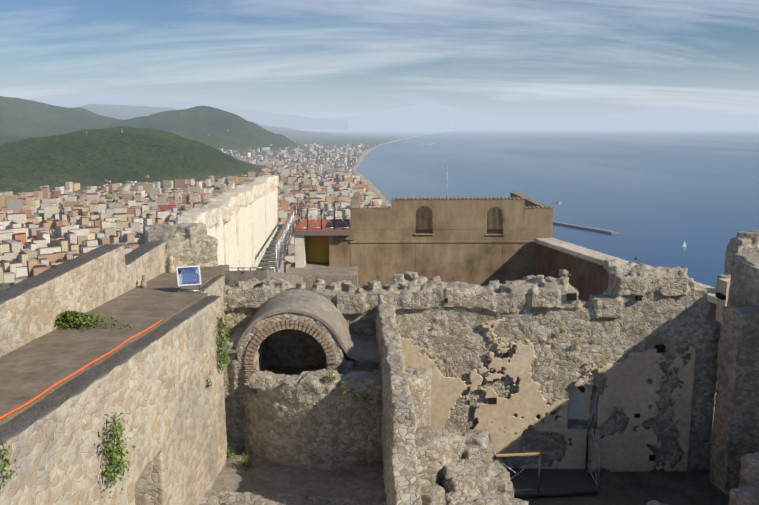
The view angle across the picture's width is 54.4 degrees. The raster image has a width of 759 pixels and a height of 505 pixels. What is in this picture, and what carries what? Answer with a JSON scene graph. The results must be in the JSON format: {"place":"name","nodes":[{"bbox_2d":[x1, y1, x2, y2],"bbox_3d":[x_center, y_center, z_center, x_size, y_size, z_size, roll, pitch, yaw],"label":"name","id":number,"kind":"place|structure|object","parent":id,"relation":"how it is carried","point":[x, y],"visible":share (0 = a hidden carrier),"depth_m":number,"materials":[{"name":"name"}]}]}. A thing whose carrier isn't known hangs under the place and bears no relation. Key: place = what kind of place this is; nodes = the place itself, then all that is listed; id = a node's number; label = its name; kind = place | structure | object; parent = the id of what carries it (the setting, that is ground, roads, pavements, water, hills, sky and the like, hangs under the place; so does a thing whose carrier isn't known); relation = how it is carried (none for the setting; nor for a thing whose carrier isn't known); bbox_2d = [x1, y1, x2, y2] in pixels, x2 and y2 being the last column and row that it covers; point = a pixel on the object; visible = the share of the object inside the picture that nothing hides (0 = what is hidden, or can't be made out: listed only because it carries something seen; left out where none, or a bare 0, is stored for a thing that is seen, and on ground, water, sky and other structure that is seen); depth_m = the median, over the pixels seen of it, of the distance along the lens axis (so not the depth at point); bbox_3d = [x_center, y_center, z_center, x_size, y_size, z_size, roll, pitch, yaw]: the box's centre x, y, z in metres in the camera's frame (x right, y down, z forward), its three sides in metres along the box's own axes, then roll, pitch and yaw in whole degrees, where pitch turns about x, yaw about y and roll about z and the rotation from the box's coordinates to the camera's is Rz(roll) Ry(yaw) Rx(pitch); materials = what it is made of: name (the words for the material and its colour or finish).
{"place":"outdoors","nodes":[
{"label":"outdoors","id":0,"kind":"place"},
{"bbox_2d":[26,96,347,128],"bbox_3d":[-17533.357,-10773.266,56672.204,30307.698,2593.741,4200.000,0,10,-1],"label":"mountains","id":1,"kind":"structure","parent":0,"point":[290,121],"depth_m":57900.98,"materials":[{"name":"blue"}]},
{"bbox_2d":[0,96,481,289],"bbox_3d":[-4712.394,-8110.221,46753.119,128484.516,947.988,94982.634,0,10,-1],"label":"terrain","id":2,"kind":"structure","parent":0,"point":[51,146],"depth_m":4123.38,"materials":[{"name":"green plant"}]},
{"bbox_2d":[0,130,403,283],"bbox_3d":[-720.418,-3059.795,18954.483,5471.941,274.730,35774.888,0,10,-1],"label":"city buildings","id":3,"kind":"structure","parent":2,"relation":"on","point":[57,235],"depth_m":2365.00,"materials":[{"name":"beige concrete"}]},
{"bbox_2d":[176,175,278,271],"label":"curtain wall","id":4,"kind":"structure","parent":2,"relation":"on","point":[212,212],"depth_m":26.34,"materials":[{"name":"beige stone"}]},
{"bbox_2d":[206,190,276,270],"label":"wall plaster patches","id":5,"kind":"object","parent":4,"relation":"attached to","point":[264,211],"depth_m":29.03,"materials":[{"name":"beige paint"}]},
{"bbox_2d":[329,192,552,285],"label":"tower building","id":6,"kind":"structure","parent":2,"relation":"on","point":[459,243],"depth_m":40.21,"materials":[{"name":"brown paint"}]},
{"bbox_2d":[306,236,328,262],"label":"door curtain","id":7,"kind":"object","parent":6,"relation":"attached to","point":[317,248],"depth_m":41.41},
{"bbox_2d":[350,197,552,208],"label":"roof tiles","id":8,"kind":"object","parent":6,"relation":"on","point":[377,207],"visible":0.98,"depth_m":39.93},
{"bbox_2d":[416,229,501,233],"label":"window sill","id":9,"kind":"structure","parent":6,"relation":"attached to","point":[494,231],"depth_m":40.35,"materials":[{"name":"brown stone"}]},
{"bbox_2d":[445,170,561,204],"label":"antenna mast","id":10,"kind":"object","parent":6,"relation":"on","point":[558,203],"visible":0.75,"depth_m":40.82,"materials":[{"name":"silver metal"}]},
{"bbox_2d":[0,0,758,117],"label":"sky","id":11,"kind":"structure","parent":0,"point":[306,58],"materials":[{"name":"blue"}]},
{"bbox_2d":[210,262,715,501],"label":"courtyard ground","id":12,"kind":"structure","parent":0,"point":[264,475],"depth_m":15.91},
{"bbox_2d":[0,274,227,504],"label":"castle wall","id":13,"kind":"structure","parent":12,"relation":"on","point":[153,383],"depth_m":11.31,"materials":[{"name":"stone"}]},
{"bbox_2d":[0,254,639,492],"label":"climbing plants","id":14,"kind":"object","parent":13,"relation":"attached to","point":[70,316],"visible":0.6,"depth_m":12.55,"materials":[{"name":"green plant"}]},
{"bbox_2d":[0,265,228,424],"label":"walkway paving","id":15,"kind":"structure","parent":12,"relation":"on","point":[32,369],"depth_m":11.64,"materials":[{"name":"brown stone"}]},
{"bbox_2d":[0,318,163,419],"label":"orange cable","id":16,"kind":"object","parent":15,"relation":"on","point":[54,385],"visible":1,"depth_m":9.66,"materials":[{"name":"orange plastic"}]},
{"bbox_2d":[0,240,166,356],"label":"parapet wall","id":17,"kind":"structure","parent":15,"relation":"on","point":[32,308],"depth_m":13.31,"materials":[{"name":"stone"}]},
{"bbox_2d":[141,222,218,287],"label":"broken wall end","id":18,"kind":"structure","parent":15,"relation":"on","point":[191,244],"depth_m":19.75,"materials":[{"name":"stone"}]},
{"bbox_2d":[176,265,200,285],"bbox_3d":[-4.192,0.503,16.189,0.500,0.414,0.397,-4,10,-20],"label":"sign frame","id":19,"kind":"object","parent":15,"relation":"on","point":[198,266],"visible":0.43,"depth_m":16.09,"materials":[{"name":"white metal"}]},
{"bbox_2d":[178,267,198,284],"bbox_3d":[-4.178,0.501,16.149,0.440,0.340,0.280,-4,10,-20],"label":"floodlight reflector","id":20,"kind":"object","parent":19,"relation":"in","point":[189,275],"visible":1,"depth_m":16.22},
{"bbox_2d":[178,276,200,292],"bbox_3d":[-4.159,0.682,16.129,0.510,0.359,0.240,0,10,-1],"label":"floodlight bracket","id":21,"kind":"object","parent":15,"relation":"on","point":[198,291],"visible":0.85,"depth_m":16.14,"materials":[{"name":"grey metal"}]},
{"bbox_2d":[256,224,290,271],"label":"stair treads","id":22,"kind":"object","parent":12,"relation":"on","point":[270,248],"visible":0.42,"depth_m":33.50,"materials":[{"name":"grey"}]},
{"bbox_2d":[295,236,305,267],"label":"white pier","id":23,"kind":"structure","parent":12,"relation":"on","point":[300,251],"depth_m":39.94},
{"bbox_2d":[293,227,349,235],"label":"terrace slab","id":24,"kind":"structure","parent":23,"relation":"on","point":[321,233],"depth_m":39.65,"materials":[{"name":"grey concrete"}]},
{"bbox_2d":[229,201,351,271],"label":"metal railings","id":25,"kind":"object","parent":24,"relation":"on","point":[282,237],"visible":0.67,"depth_m":39.42,"materials":[{"name":"silver metal"}]},
{"bbox_2d":[275,209,293,242],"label":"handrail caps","id":26,"kind":"object","parent":25,"relation":"on","point":[283,227],"visible":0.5,"depth_m":33.72,"materials":[{"name":"grey wood"}]},
{"bbox_2d":[294,219,349,230],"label":"terrace tiles","id":27,"kind":"object","parent":24,"relation":"on","point":[313,226],"visible":0.5,"depth_m":41.59,"materials":[{"name":"red tile"}]},
{"bbox_2d":[222,312,379,454],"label":"arch surround wall","id":28,"kind":"structure","parent":12,"relation":"on","point":[234,376],"depth_m":17.35,"materials":[{"name":"beige stone"}]},
{"bbox_2d":[244,319,336,382],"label":"brick arch","id":29,"kind":"structure","parent":28,"relation":"attached to","point":[250,366],"depth_m":17.10,"materials":[{"name":"brown brick"}]},
{"bbox_2d":[266,303,334,374],"bbox_3d":[-2.090,2.419,18.488,1.900,1.970,1.900,0,10,-1],"label":"arched opening","id":30,"kind":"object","parent":28,"relation":"in","point":[292,352],"depth_m":19.26,"materials":[{"name":"stone"}]},
{"bbox_2d":[267,364,325,373],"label":"stones","id":31,"kind":"object","parent":30,"relation":"on","point":[278,368],"visible":0.31,"depth_m":19.03,"materials":[{"name":"black stone"}]},
{"bbox_2d":[223,288,379,362],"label":"vault roof","id":32,"kind":"structure","parent":28,"relation":"on","point":[357,346],"depth_m":17.84,"materials":[{"name":"grey concrete"}]},
{"bbox_2d":[199,366,432,504],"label":"curved stone wall","id":33,"kind":"structure","parent":12,"relation":"on","point":[307,420],"depth_m":16.12,"materials":[{"name":"stone"}]},
{"bbox_2d":[223,259,720,469],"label":"cross wall","id":34,"kind":"structure","parent":12,"relation":"on","point":[615,322],"depth_m":19.40,"materials":[{"name":"stone"}]},
{"bbox_2d":[396,318,696,471],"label":"plaster wall","id":35,"kind":"structure","parent":34,"relation":"attached to","point":[629,391],"depth_m":19.61,"materials":[{"name":"beige paint"}]},
{"bbox_2d":[568,385,592,419],"bbox_3d":[5.412,4.031,20.252,0.820,1.320,0.200,0,10,-1],"label":"wall niche","id":36,"kind":"object","parent":34,"relation":"attached to","point":[579,405],"visible":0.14,"depth_m":20.17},
{"bbox_2d":[444,293,725,460],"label":"wall holes","id":37,"kind":"object","parent":34,"relation":"attached to","point":[573,297],"visible":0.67,"depth_m":19.37,"materials":[{"name":"black"}]},
{"bbox_2d":[536,244,716,319],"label":"parapet wall","id":38,"kind":"structure","parent":12,"relation":"on","point":[587,279],"depth_m":35.83,"materials":[{"name":"brown paint"}]},
{"bbox_2d":[534,238,717,303],"bbox_3d":[10.845,0.622,32.531,1.137,0.293,15.944,-2,10,-14],"label":"wall coping","id":39,"kind":"object","parent":38,"relation":"on","point":[594,256],"visible":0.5,"depth_m":35.28,"materials":[{"name":"grey concrete"}]},
{"bbox_2d":[647,253,758,504],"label":"ruin walls","id":40,"kind":"structure","parent":12,"relation":"on","point":[733,474],"depth_m":18.45,"materials":[{"name":"stone"}]},
{"bbox_2d":[715,278,730,390],"bbox_3d":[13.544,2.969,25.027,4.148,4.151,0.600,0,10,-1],"label":"stone post","id":41,"kind":"object","parent":12,"relation":"on","point":[723,285],"visible":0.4,"depth_m":24.75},
{"bbox_2d":[716,230,758,291],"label":"ruined stone wall","id":42,"kind":"structure","parent":12,"relation":"on","point":[742,242],"depth_m":30.39,"materials":[{"name":"stone"}]},
{"bbox_2d":[328,104,758,128],"bbox_3d":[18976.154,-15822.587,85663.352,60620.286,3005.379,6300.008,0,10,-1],"label":"mountains","id":43,"kind":"structure","parent":0,"point":[427,116],"depth_m":85748.40,"materials":[{"name":"white"}]},
{"bbox_2d":[357,129,758,287],"bbox_3d":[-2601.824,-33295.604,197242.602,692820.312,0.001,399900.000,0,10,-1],"label":"sea","id":44,"kind":"structure","parent":0,"point":[655,198],"depth_m":4263.86,"materials":[{"name":"blue liquid"}]},
{"bbox_2d":[553,221,619,233],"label":"breakwater pier","id":45,"kind":"structure","parent":44,"relation":"in","point":[586,228],"depth_m":2194.32,"materials":[{"name":"grey concrete"}]},
{"bbox_2d":[514,469,728,504],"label":"ground floor","id":46,"kind":"structure","parent":0,"point":[694,487],"depth_m":18.87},
{"bbox_2d":[376,303,528,504],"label":"ruin wall","id":47,"kind":"structure","parent":46,"relation":"on","point":[429,465],"depth_m":15.31,"materials":[{"name":"stone"}]},
{"bbox_2d":[488,399,600,493],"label":"platform railings","id":48,"kind":"object","parent":46,"relation":"on","point":[592,439],"visible":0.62,"depth_m":18.74,"materials":[{"name":"grey metal"}]},
{"bbox_2d":[496,452,539,456],"bbox_3d":[3.430,5.001,18.264,1.125,0.035,0.080,-1,10,-6],"label":"wooden handrail","id":49,"kind":"object","parent":48,"relation":"attached to","point":[517,454],"visible":0.93,"depth_m":18.23,"materials":[{"name":"brown wood"}]},
{"bbox_2d":[506,468,597,496],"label":"platform deck","id":50,"kind":"structure","parent":46,"relation":"on","point":[564,481],"depth_m":19.10,"materials":[{"name":"grey metal"}]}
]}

